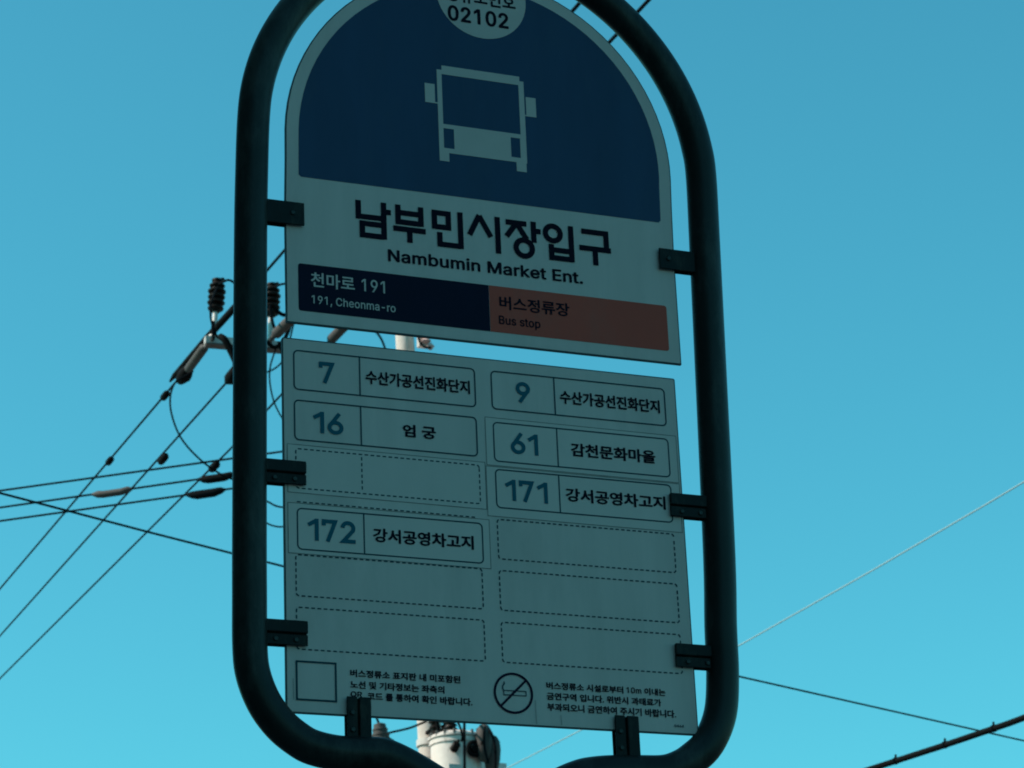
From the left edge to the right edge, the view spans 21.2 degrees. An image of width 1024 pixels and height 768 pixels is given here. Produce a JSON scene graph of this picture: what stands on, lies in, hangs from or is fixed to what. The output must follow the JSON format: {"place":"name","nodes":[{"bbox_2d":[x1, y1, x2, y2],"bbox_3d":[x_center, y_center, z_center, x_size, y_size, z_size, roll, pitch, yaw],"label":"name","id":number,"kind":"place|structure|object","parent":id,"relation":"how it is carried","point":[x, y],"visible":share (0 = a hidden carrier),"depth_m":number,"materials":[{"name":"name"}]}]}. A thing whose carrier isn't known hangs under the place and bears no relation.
{"place":"outdoors","nodes":[
{"label":"outdoors","id":0,"kind":"place"},
{"bbox_2d":[0,0,1023,767],"label":"sky","id":1,"kind":"structure","parent":0,"point":[869,154],"materials":[{"name":"blue"}]},
{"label":"pavement","id":2,"kind":"structure","parent":0,"visible":0},
{"bbox_2d":[169,277,506,767],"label":"utility pole","id":3,"kind":"object","parent":2,"relation":"on","point":[214,339],"visible":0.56,"depth_m":26.17,"materials":[{"name":"concrete"}]},
{"bbox_2d":[0,472,231,508],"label":"service cable","id":4,"kind":"object","parent":3,"relation":"attached to","point":[213,478],"visible":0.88,"depth_m":27.12,"materials":[{"name":"black rubber"}]},
{"bbox_2d":[0,487,231,521],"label":"service cable","id":5,"kind":"object","parent":3,"relation":"attached to","point":[206,493],"visible":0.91,"depth_m":26.96,"materials":[{"name":"black rubber"}]},
{"bbox_2d":[0,451,281,491],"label":"service cable","id":6,"kind":"object","parent":3,"relation":"attached to","point":[131,472],"visible":0.54,"depth_m":27.17,"materials":[{"name":"black rubber"}]},
{"bbox_2d":[0,249,283,589],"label":"power line","id":7,"kind":"object","parent":3,"relation":"attached to","point":[191,361],"visible":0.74,"depth_m":27.08,"materials":[{"name":"black rubber"}]},
{"bbox_2d":[0,2,580,635],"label":"power line","id":8,"kind":"object","parent":3,"relation":"attached to","point":[280,328],"visible":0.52,"depth_m":29.18,"materials":[{"name":"black rubber"}]},
{"bbox_2d":[0,0,650,678],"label":"power line","id":9,"kind":"object","parent":3,"relation":"attached to","point":[334,336],"visible":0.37,"depth_m":30.99,"materials":[{"name":"black rubber"}]},
{"bbox_2d":[428,722,500,767],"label":"pole transformer","id":10,"kind":"object","parent":3,"relation":"attached to","point":[451,745],"visible":0.89,"depth_m":24.82,"materials":[{"name":"paint"}]},
{"bbox_2d":[507,481,1023,767],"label":"overhead wire","id":11,"kind":"object","parent":3,"relation":"attached to","point":[828,594],"visible":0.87,"depth_m":18.44,"materials":[{"name":"grey metal"}]},
{"bbox_2d":[866,714,1023,767],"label":"bundled cable","id":12,"kind":"object","parent":3,"relation":"attached to","point":[944,744],"visible":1,"depth_m":18.82,"materials":[{"name":"black rubber"}]},
{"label":"pavement","id":13,"kind":"structure","parent":0,"visible":0},
{"bbox_2d":[232,0,738,767],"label":"bus stop sign","id":14,"kind":"object","parent":13,"relation":"on","point":[482,540],"visible":1,"depth_m":2.93,"materials":[{"name":"metal"}]},
{"bbox_3d":[-8.725,-5.732,-0.133,9.300,14.500,29.300,6,-23,-21],"label":"apartment building","id":15,"kind":"object","parent":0,"visible":0},
{"bbox_2d":[0,492,1023,741],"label":"crossing cable","id":16,"kind":"object","parent":15,"relation":"attached to","point":[282,566],"visible":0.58,"depth_m":15.75,"materials":[{"name":"black rubber"}]}
]}

